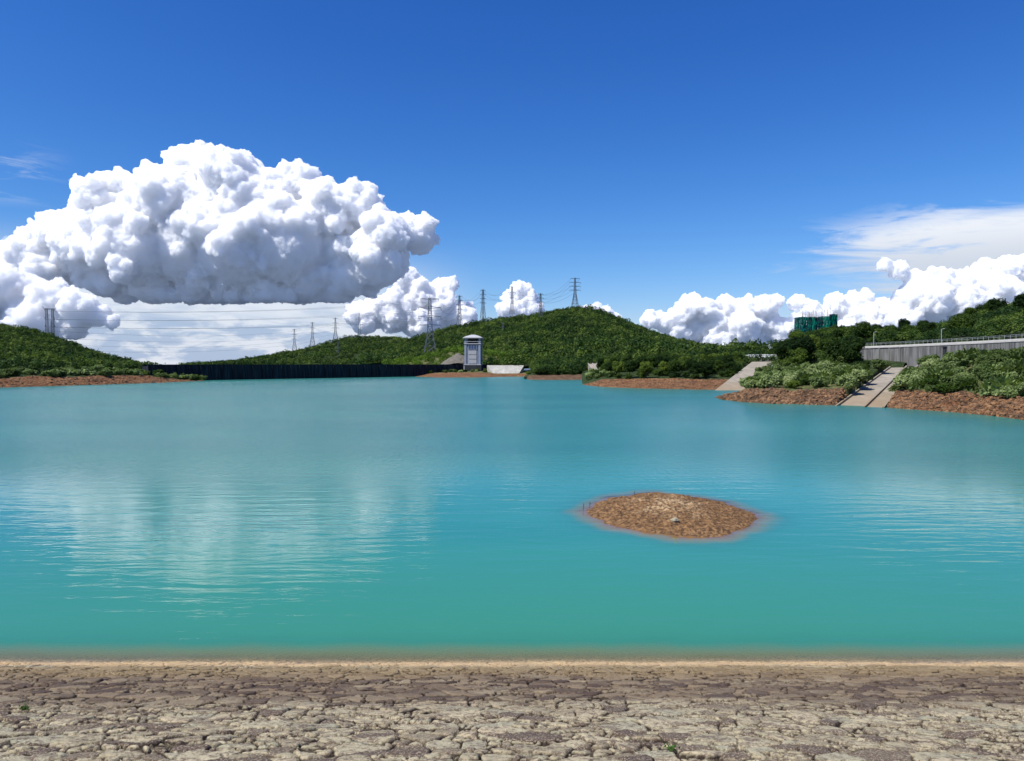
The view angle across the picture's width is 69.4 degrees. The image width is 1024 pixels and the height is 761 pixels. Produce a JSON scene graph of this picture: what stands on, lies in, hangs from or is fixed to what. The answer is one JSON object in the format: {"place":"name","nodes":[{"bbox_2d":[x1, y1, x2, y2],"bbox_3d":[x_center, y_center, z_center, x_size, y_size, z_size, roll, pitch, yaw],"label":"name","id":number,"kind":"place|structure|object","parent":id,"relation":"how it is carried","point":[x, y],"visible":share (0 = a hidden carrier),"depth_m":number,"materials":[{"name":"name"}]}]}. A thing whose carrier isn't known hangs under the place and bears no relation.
{"place":"outdoors","nodes":[
{"label":"outdoors","id":0,"kind":"place"},
{"bbox_2d":[0,344,201,387],"bbox_3d":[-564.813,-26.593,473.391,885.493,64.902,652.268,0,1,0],"label":"hill","id":1,"kind":"structure","parent":0,"point":[43,381],"depth_m":247.67,"materials":[{"name":"red soil"}]},
{"bbox_2d":[42,306,55,334],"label":"pylon","id":2,"kind":"object","parent":1,"relation":"on","point":[51,309],"visible":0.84,"depth_m":493.93,"materials":[{"name":"metal"}]},
{"bbox_2d":[0,322,165,368],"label":"forest","id":3,"kind":"object","parent":1,"relation":"on","point":[19,340],"visible":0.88,"depth_m":347.85,"materials":[{"name":"green plant"}]},
{"bbox_2d":[0,375,203,386],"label":"rubble","id":4,"kind":"object","parent":1,"relation":"on","point":[70,380],"visible":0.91,"depth_m":253.07,"materials":[{"name":"stone"}]},
{"bbox_2d":[0,348,616,379],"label":"shore scrub","id":5,"kind":"object","parent":1,"relation":"on","point":[18,370],"visible":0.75,"depth_m":270.19,"materials":[{"name":"green plant"}]},
{"bbox_2d":[286,337,399,363],"bbox_3d":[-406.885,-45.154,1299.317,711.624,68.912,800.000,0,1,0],"label":"hill","id":6,"kind":"structure","parent":0,"point":[356,355],"depth_m":1134.58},
{"bbox_2d":[179,334,408,363],"bbox_3d":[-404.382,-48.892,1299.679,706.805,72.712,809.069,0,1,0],"label":"forest","id":7,"kind":"object","parent":6,"relation":"on","point":[283,356],"visible":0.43,"depth_m":1162.24,"materials":[{"name":"green plant"}]},
{"bbox_2d":[408,352,528,368],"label":"knoll","id":8,"kind":"structure","parent":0,"point":[452,354],"depth_m":493.75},
{"bbox_2d":[441,353,463,363],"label":"gravel heap","id":9,"kind":"object","parent":8,"relation":"on","point":[457,358],"visible":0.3,"depth_m":460.53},
{"bbox_2d":[382,344,535,364],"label":"undergrowth","id":10,"kind":"object","parent":8,"relation":"on","point":[459,348],"visible":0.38,"depth_m":493.63,"materials":[{"name":"green plant"}]},
{"bbox_2d":[415,370,529,377],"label":"bank","id":11,"kind":"structure","parent":0,"point":[463,374],"depth_m":409.85,"materials":[{"name":"red soil"}]},
{"bbox_2d":[463,335,483,370],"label":"intake tower","id":12,"kind":"structure","parent":11,"relation":"on","point":[473,344],"depth_m":443.07,"materials":[{"name":"concrete"}]},
{"bbox_2d":[487,365,523,373],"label":"concrete apron","id":13,"kind":"object","parent":11,"relation":"on","point":[504,369],"visible":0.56,"depth_m":434.08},
{"bbox_2d":[0,376,1023,654],"bbox_3d":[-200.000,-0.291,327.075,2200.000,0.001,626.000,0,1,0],"label":"water","id":14,"kind":"structure","parent":0,"point":[378,516],"depth_m":32.48,"materials":[{"name":"liquid"}]},
{"bbox_2d":[0,654,1023,760],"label":"embankment","id":15,"kind":"structure","parent":0,"point":[535,707],"depth_m":10.93,"materials":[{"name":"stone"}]},
{"bbox_2d":[0,0,1023,363],"label":"sky","id":16,"kind":"structure","parent":0,"point":[714,171],"materials":[{"name":"blue"}]},
{"bbox_2d":[524,367,587,379],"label":"bank","id":17,"kind":"structure","parent":0,"point":[561,376],"depth_m":339.58,"materials":[{"name":"red soil"}]},
{"bbox_2d":[528,353,633,373],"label":"forest","id":18,"kind":"object","parent":17,"relation":"on","point":[570,364],"visible":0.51,"depth_m":373.03,"materials":[{"name":"green plant"}]},
{"bbox_2d":[369,312,770,365],"bbox_3d":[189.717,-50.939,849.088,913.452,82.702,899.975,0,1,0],"label":"hill","id":19,"kind":"structure","parent":0,"point":[508,339],"depth_m":633.18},
{"bbox_2d":[418,298,440,351],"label":"pylon","id":20,"kind":"object","parent":19,"relation":"on","point":[430,316],"visible":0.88,"depth_m":637.94,"materials":[{"name":"metal"}]},
{"bbox_2d":[56,310,409,320],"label":"power cable","id":21,"kind":"object","parent":20,"relation":"attached to","point":[234,319],"visible":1,"depth_m":535.14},
{"bbox_2d":[60,310,435,320],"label":"power cable","id":22,"kind":"object","parent":20,"relation":"attached to","point":[212,320],"visible":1,"depth_m":542.18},
{"bbox_2d":[73,319,431,328],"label":"power cable","id":23,"kind":"object","parent":20,"relation":"attached to","point":[221,328],"visible":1,"depth_m":544.60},
{"bbox_2d":[480,290,485,320],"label":"pylon","id":24,"kind":"object","parent":19,"relation":"on","point":[482,309],"visible":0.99,"depth_m":987.46,"materials":[{"name":"metal"}]},
{"bbox_2d":[355,304,778,365],"bbox_3d":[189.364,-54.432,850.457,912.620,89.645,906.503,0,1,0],"label":"forest","id":25,"kind":"object","parent":19,"relation":"on","point":[609,333],"visible":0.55,"depth_m":651.23,"materials":[{"name":"green plant"}]},
{"bbox_2d":[569,278,580,306],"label":"pylon","id":26,"kind":"object","parent":25,"relation":"on","point":[576,299],"visible":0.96,"depth_m":996.36,"materials":[{"name":"metal"}]},
{"bbox_2d":[524,368,740,506],"bbox_3d":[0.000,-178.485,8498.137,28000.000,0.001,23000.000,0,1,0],"label":"ground","id":27,"kind":"structure","parent":0,"point":[526,369],"depth_m":61.45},
{"bbox_2d":[142,364,486,379],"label":"dam","id":28,"kind":"structure","parent":27,"relation":"on","point":[248,371],"depth_m":355.40,"materials":[{"name":"concrete"}]},
{"bbox_2d":[576,492,765,539],"bbox_3d":[7.700,7.066,35.166,13.000,2.745,16.000,0,1,0],"label":"islet","id":29,"kind":"object","parent":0,"point":[654,513],"visible":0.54,"depth_m":33.01,"materials":[{"name":"soil"}]},
{"bbox_2d":[582,361,770,389],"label":"bank","id":30,"kind":"structure","parent":0,"point":[668,380],"depth_m":224.32,"materials":[{"name":"red soil"}]},
{"bbox_2d":[612,361,625,371],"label":"tree","id":31,"kind":"object","parent":30,"relation":"on","point":[618,367],"visible":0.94,"depth_m":241.16,"materials":[{"name":"green plant"}]},
{"bbox_2d":[623,359,636,373],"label":"tree","id":32,"kind":"object","parent":30,"relation":"on","point":[630,365],"visible":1,"depth_m":232.68,"materials":[{"name":"green plant"}]},
{"bbox_2d":[634,356,647,368],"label":"tree","id":33,"kind":"object","parent":30,"relation":"on","point":[638,360],"visible":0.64,"depth_m":242.62,"materials":[{"name":"green plant"}]},
{"bbox_2d":[638,361,653,377],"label":"tree","id":34,"kind":"object","parent":30,"relation":"on","point":[645,366],"visible":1,"depth_m":228.23,"materials":[{"name":"green plant"}]},
{"bbox_2d":[590,378,727,389],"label":"rubble","id":35,"kind":"object","parent":30,"relation":"on","point":[663,383],"visible":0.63,"depth_m":217.50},
{"bbox_2d":[655,355,668,365],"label":"tree","id":36,"kind":"object","parent":30,"relation":"on","point":[658,359],"visible":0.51,"depth_m":240.67,"materials":[{"name":"green plant"}]},
{"bbox_2d":[656,369,669,375],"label":"shrub","id":37,"kind":"object","parent":30,"relation":"on","point":[660,372],"visible":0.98,"depth_m":232.04,"materials":[{"name":"green plant"}]},
{"bbox_2d":[658,361,668,370],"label":"tree","id":38,"kind":"object","parent":30,"relation":"on","point":[663,365],"visible":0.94,"depth_m":232.65,"materials":[{"name":"green plant"}]},
{"bbox_2d":[668,360,681,371],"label":"tree","id":39,"kind":"object","parent":30,"relation":"on","point":[675,365],"visible":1,"depth_m":229.32,"materials":[{"name":"green plant"}]},
{"bbox_2d":[608,347,777,367],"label":"forest","id":40,"kind":"object","parent":30,"relation":"on","point":[757,353],"visible":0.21,"depth_m":278.10,"materials":[{"name":"green plant"}]},
{"bbox_2d":[688,362,703,373],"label":"tree","id":41,"kind":"object","parent":30,"relation":"on","point":[695,368],"visible":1,"depth_m":222.18,"materials":[{"name":"green plant"}]},
{"bbox_2d":[702,363,713,377],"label":"tree","id":42,"kind":"object","parent":30,"relation":"on","point":[708,369],"visible":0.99,"depth_m":224.05,"materials":[{"name":"green plant"}]},
{"bbox_2d":[713,360,724,369],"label":"tree","id":43,"kind":"object","parent":30,"relation":"on","point":[718,364],"visible":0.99,"depth_m":236.60,"materials":[{"name":"green plant"}]},
{"bbox_2d":[723,361,735,370],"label":"tree","id":44,"kind":"object","parent":30,"relation":"on","point":[729,365],"visible":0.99,"depth_m":230.91,"materials":[{"name":"green plant"}]},
{"bbox_2d":[731,352,743,360],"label":"tree","id":45,"kind":"object","parent":30,"relation":"on","point":[738,356],"visible":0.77,"depth_m":267.83,"materials":[{"name":"green plant"}]},
{"bbox_2d":[716,362,768,389],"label":"concrete chute","id":46,"kind":"object","parent":30,"relation":"on","point":[731,383],"visible":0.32,"depth_m":224.18,"materials":[{"name":"grey concrete"}]},
{"bbox_2d":[720,359,905,404],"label":"bank","id":47,"kind":"structure","parent":0,"point":[877,371],"depth_m":137.22,"materials":[{"name":"brown soil"}]},
{"bbox_2d":[745,379,759,387],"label":"shrub","id":48,"kind":"object","parent":47,"relation":"on","point":[750,383],"visible":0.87,"depth_m":143.11,"materials":[{"name":"green plant"}]},
{"bbox_2d":[756,373,782,387],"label":"shrub","id":49,"kind":"object","parent":47,"relation":"on","point":[766,380],"visible":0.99,"depth_m":140.09,"materials":[{"name":"green plant"}]},
{"bbox_2d":[715,387,846,404],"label":"rubble","id":50,"kind":"object","parent":47,"relation":"on","point":[776,394],"visible":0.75,"depth_m":132.88,"materials":[{"name":"stone"}]},
{"bbox_2d":[772,339,789,359],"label":"tree","id":51,"kind":"object","parent":47,"relation":"on","point":[781,350],"visible":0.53,"depth_m":200.14,"materials":[{"name":"green plant"}]},
{"bbox_2d":[786,379,800,387],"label":"shrub","id":52,"kind":"object","parent":47,"relation":"on","point":[795,383],"visible":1,"depth_m":137.78,"materials":[{"name":"green plant"}]},
{"bbox_2d":[788,347,808,363],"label":"tree","id":53,"kind":"object","parent":47,"relation":"on","point":[799,355],"visible":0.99,"depth_m":177.60,"materials":[{"name":"green plant"}]},
{"bbox_2d":[786,335,815,356],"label":"tree","id":54,"kind":"object","parent":47,"relation":"on","point":[807,343],"visible":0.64,"depth_m":181.35,"materials":[{"name":"green plant"}]},
{"bbox_2d":[795,372,813,384],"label":"shrub","id":55,"kind":"object","parent":47,"relation":"on","point":[801,375],"visible":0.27,"depth_m":144.81,"materials":[{"name":"green plant"}]},
{"bbox_2d":[810,334,821,349],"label":"tree","id":56,"kind":"object","parent":47,"relation":"on","point":[816,341],"visible":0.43,"depth_m":231.18,"materials":[{"name":"green plant"}]},
{"bbox_2d":[808,375,828,387],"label":"shrub","id":57,"kind":"object","parent":47,"relation":"on","point":[818,381],"visible":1,"depth_m":137.14,"materials":[{"name":"green plant"}]},
{"bbox_2d":[767,343,870,366],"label":"forest","id":58,"kind":"object","parent":47,"relation":"on","point":[819,355],"visible":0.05,"depth_m":190.90,"materials":[{"name":"green plant"}]},
{"bbox_2d":[807,369,835,381],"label":"shrub","id":59,"kind":"object","parent":47,"relation":"on","point":[823,373],"visible":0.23,"depth_m":146.45,"materials":[{"name":"green plant"}]},
{"bbox_2d":[823,336,839,346],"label":"tree","id":60,"kind":"object","parent":47,"relation":"on","point":[828,339],"visible":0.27,"depth_m":209.18,"materials":[{"name":"green plant"}]},
{"bbox_2d":[827,329,843,338],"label":"tree","id":61,"kind":"object","parent":47,"relation":"on","point":[838,332],"visible":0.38,"depth_m":265.81,"materials":[{"name":"green plant"}]},
{"bbox_2d":[822,340,851,356],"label":"tree","id":62,"kind":"object","parent":47,"relation":"on","point":[832,349],"visible":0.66,"depth_m":182.19,"materials":[{"name":"green plant"}]},
{"bbox_2d":[832,368,849,381],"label":"shrub","id":63,"kind":"object","parent":47,"relation":"on","point":[837,372],"visible":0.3,"depth_m":146.69,"materials":[{"name":"green plant"}]},
{"bbox_2d":[830,364,856,371],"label":"shrub","id":64,"kind":"object","parent":47,"relation":"on","point":[847,367],"visible":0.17,"depth_m":154.95,"materials":[{"name":"green plant"}]},
{"bbox_2d":[835,373,859,388],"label":"shrub","id":65,"kind":"object","parent":47,"relation":"on","point":[850,380],"visible":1,"depth_m":135.95,"materials":[{"name":"green plant"}]},
{"bbox_2d":[840,342,862,363],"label":"tree","id":66,"kind":"object","parent":47,"relation":"on","point":[849,352],"visible":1,"depth_m":176.81,"materials":[{"name":"green plant"}]},
{"bbox_2d":[838,335,865,347],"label":"tree","id":67,"kind":"object","parent":47,"relation":"on","point":[852,339],"visible":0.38,"depth_m":184.41,"materials":[{"name":"green plant"}]},
{"bbox_2d":[847,369,868,381],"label":"shrub","id":68,"kind":"object","parent":47,"relation":"on","point":[862,374],"visible":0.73,"depth_m":141.59,"materials":[{"name":"green plant"}]},
{"bbox_2d":[835,365,917,407],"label":"concrete chute","id":69,"kind":"object","parent":47,"relation":"on","point":[875,392],"visible":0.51,"depth_m":137.53,"materials":[{"name":"concrete"}]},
{"bbox_2d":[870,359,890,368],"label":"shrub","id":70,"kind":"object","parent":47,"relation":"on","point":[879,363],"visible":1,"depth_m":166.44,"materials":[{"name":"green plant"}]},
{"bbox_2d":[860,334,1023,366],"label":"retaining wall","id":71,"kind":"structure","parent":47,"relation":"on","point":[909,354],"depth_m":180.75,"materials":[{"name":"concrete"}]},
{"bbox_2d":[866,324,1023,345],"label":"hill","id":72,"kind":"structure","parent":0,"point":[964,338],"depth_m":183.42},
{"bbox_2d":[794,308,837,331],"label":"netted building","id":73,"kind":"structure","parent":72,"relation":"on","point":[813,322],"depth_m":428.74,"materials":[{"name":"fabric"}]},
{"bbox_2d":[854,320,874,339],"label":"tree","id":74,"kind":"object","parent":72,"relation":"on","point":[863,329],"visible":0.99,"depth_m":222.97,"materials":[{"name":"green plant"}]},
{"bbox_2d":[898,318,910,327],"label":"tree","id":75,"kind":"object","parent":72,"relation":"on","point":[902,322],"visible":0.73,"depth_m":308.99,"materials":[{"name":"green plant"}]},
{"bbox_2d":[919,322,936,331],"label":"tree","id":76,"kind":"object","parent":72,"relation":"on","point":[927,327],"visible":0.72,"depth_m":203.96,"materials":[{"name":"green plant"}]},
{"bbox_2d":[842,300,1023,344],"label":"forest","id":77,"kind":"object","parent":72,"relation":"on","point":[1008,316],"visible":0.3,"depth_m":189.60,"materials":[{"name":"green plant"}]},
{"bbox_2d":[946,312,974,336],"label":"tree","id":78,"kind":"object","parent":72,"relation":"on","point":[962,321],"visible":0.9,"depth_m":192.78,"materials":[{"name":"green plant"}]},
{"bbox_2d":[987,297,1009,310],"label":"tree","id":79,"kind":"object","parent":72,"relation":"on","point":[994,303],"visible":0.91,"depth_m":255.56,"materials":[{"name":"green plant"}]},
{"bbox_2d":[1012,292,1023,307],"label":"tree","id":80,"kind":"object","parent":72,"relation":"on","point":[1019,300],"visible":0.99,"depth_m":203.07,"materials":[{"name":"green plant"}]},
{"bbox_2d":[888,363,1023,419],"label":"bank","id":81,"kind":"structure","parent":0,"point":[951,403],"depth_m":110.76,"materials":[{"name":"red soil"}]},
{"bbox_2d":[891,373,922,389],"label":"shrub","id":82,"kind":"object","parent":81,"relation":"on","point":[901,380],"visible":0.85,"depth_m":125.05,"materials":[{"name":"green plant"}]},
{"bbox_2d":[907,379,926,390],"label":"shrub","id":83,"kind":"object","parent":81,"relation":"on","point":[917,384],"visible":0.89,"depth_m":121.25,"materials":[{"name":"green plant"}]},
{"bbox_2d":[916,354,940,365],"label":"shrub","id":84,"kind":"object","parent":81,"relation":"on","point":[927,357],"visible":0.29,"depth_m":156.49,"materials":[{"name":"green plant"}]},
{"bbox_2d":[920,358,938,369],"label":"shrub","id":85,"kind":"object","parent":81,"relation":"on","point":[928,362],"visible":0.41,"depth_m":146.81,"materials":[{"name":"green plant"}]},
{"bbox_2d":[922,377,940,384],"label":"shrub","id":86,"kind":"object","parent":81,"relation":"on","point":[931,381],"visible":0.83,"depth_m":120.80,"materials":[{"name":"green plant"}]},
{"bbox_2d":[924,384,939,391],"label":"shrub","id":87,"kind":"object","parent":81,"relation":"on","point":[928,388],"visible":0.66,"depth_m":116.72,"materials":[{"name":"green plant"}]},
{"bbox_2d":[920,367,954,379],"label":"shrub","id":88,"kind":"object","parent":81,"relation":"on","point":[935,373],"visible":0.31,"depth_m":124.75,"materials":[{"name":"green plant"}]},
{"bbox_2d":[929,361,957,371],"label":"shrub","id":89,"kind":"object","parent":81,"relation":"on","point":[948,364],"visible":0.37,"depth_m":133.78,"materials":[{"name":"green plant"}]},
{"bbox_2d":[935,382,958,393],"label":"shrub","id":90,"kind":"object","parent":81,"relation":"on","point":[945,387],"visible":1,"depth_m":114.26,"materials":[{"name":"green plant"}]},
{"bbox_2d":[939,374,958,385],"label":"shrub","id":91,"kind":"object","parent":81,"relation":"on","point":[947,378],"visible":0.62,"depth_m":117.87,"materials":[{"name":"green plant"}]},
{"bbox_2d":[941,354,958,362],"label":"shrub","id":92,"kind":"object","parent":81,"relation":"on","point":[948,357],"visible":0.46,"depth_m":144.10,"materials":[{"name":"green plant"}]},
{"bbox_2d":[945,367,965,375],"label":"shrub","id":93,"kind":"object","parent":81,"relation":"on","point":[956,370],"visible":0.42,"depth_m":127.06,"materials":[{"name":"green plant"}]},
{"bbox_2d":[887,389,1023,418],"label":"rubble","id":94,"kind":"object","parent":81,"relation":"on","point":[976,402],"visible":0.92,"depth_m":108.39,"materials":[{"name":"stone"}]},
{"bbox_2d":[951,360,969,367],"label":"shrub","id":95,"kind":"object","parent":81,"relation":"on","point":[964,363],"visible":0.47,"depth_m":139.55,"materials":[{"name":"green plant"}]},
{"bbox_2d":[953,376,978,390],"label":"shrub","id":96,"kind":"object","parent":81,"relation":"on","point":[965,383],"visible":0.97,"depth_m":112.90,"materials":[{"name":"green plant"}]},
{"bbox_2d":[952,347,980,360],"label":"shrub","id":97,"kind":"object","parent":81,"relation":"on","point":[962,354],"visible":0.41,"depth_m":147.26,"materials":[{"name":"green plant"}]},
{"bbox_2d":[969,365,995,379],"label":"shrub","id":98,"kind":"object","parent":81,"relation":"on","point":[978,369],"visible":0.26,"depth_m":120.10,"materials":[{"name":"green plant"}]},
{"bbox_2d":[969,349,995,364],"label":"shrub","id":99,"kind":"object","parent":81,"relation":"on","point":[983,352],"visible":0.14,"depth_m":139.26,"materials":[{"name":"green plant"}]},
{"bbox_2d":[971,363,1004,377],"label":"shrub","id":100,"kind":"object","parent":81,"relation":"on","point":[993,366],"visible":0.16,"depth_m":122.59,"materials":[{"name":"green plant"}]},
{"bbox_2d":[979,368,999,381],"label":"shrub","id":101,"kind":"object","parent":81,"relation":"on","point":[986,374],"visible":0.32,"depth_m":112.06,"materials":[{"name":"green plant"}]},
{"bbox_2d":[981,353,1004,362],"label":"shrub","id":102,"kind":"object","parent":81,"relation":"on","point":[997,357],"visible":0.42,"depth_m":131.32,"materials":[{"name":"green plant"}]},
{"bbox_2d":[974,375,1023,395],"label":"shrub","id":103,"kind":"object","parent":81,"relation":"on","point":[993,386],"visible":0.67,"depth_m":104.36,"materials":[{"name":"green plant"}]},
{"bbox_2d":[988,349,1011,354],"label":"shrub","id":104,"kind":"object","parent":81,"relation":"on","point":[1003,352],"visible":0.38,"depth_m":134.79,"materials":[{"name":"green plant"}]},
{"bbox_2d":[994,370,1017,377],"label":"shrub","id":105,"kind":"object","parent":81,"relation":"on","point":[1003,374],"visible":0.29,"depth_m":110.46,"materials":[{"name":"green plant"}]},
{"bbox_2d":[997,359,1017,372],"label":"shrub","id":106,"kind":"object","parent":81,"relation":"on","point":[1003,364],"visible":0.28,"depth_m":121.36,"materials":[{"name":"green plant"}]},
{"bbox_2d":[999,383,1023,397],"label":"shrub","id":107,"kind":"object","parent":81,"relation":"on","point":[1013,392],"visible":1,"depth_m":101.31,"materials":[{"name":"green plant"}]},
{"bbox_2d":[1001,351,1023,361],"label":"shrub","id":108,"kind":"object","parent":81,"relation":"on","point":[1017,356],"visible":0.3,"depth_m":126.09,"materials":[{"name":"green plant"}]},
{"bbox_2d":[1006,358,1023,376],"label":"shrub","id":109,"kind":"object","parent":81,"relation":"on","point":[1017,367],"visible":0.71,"depth_m":117.69,"materials":[{"name":"green plant"}]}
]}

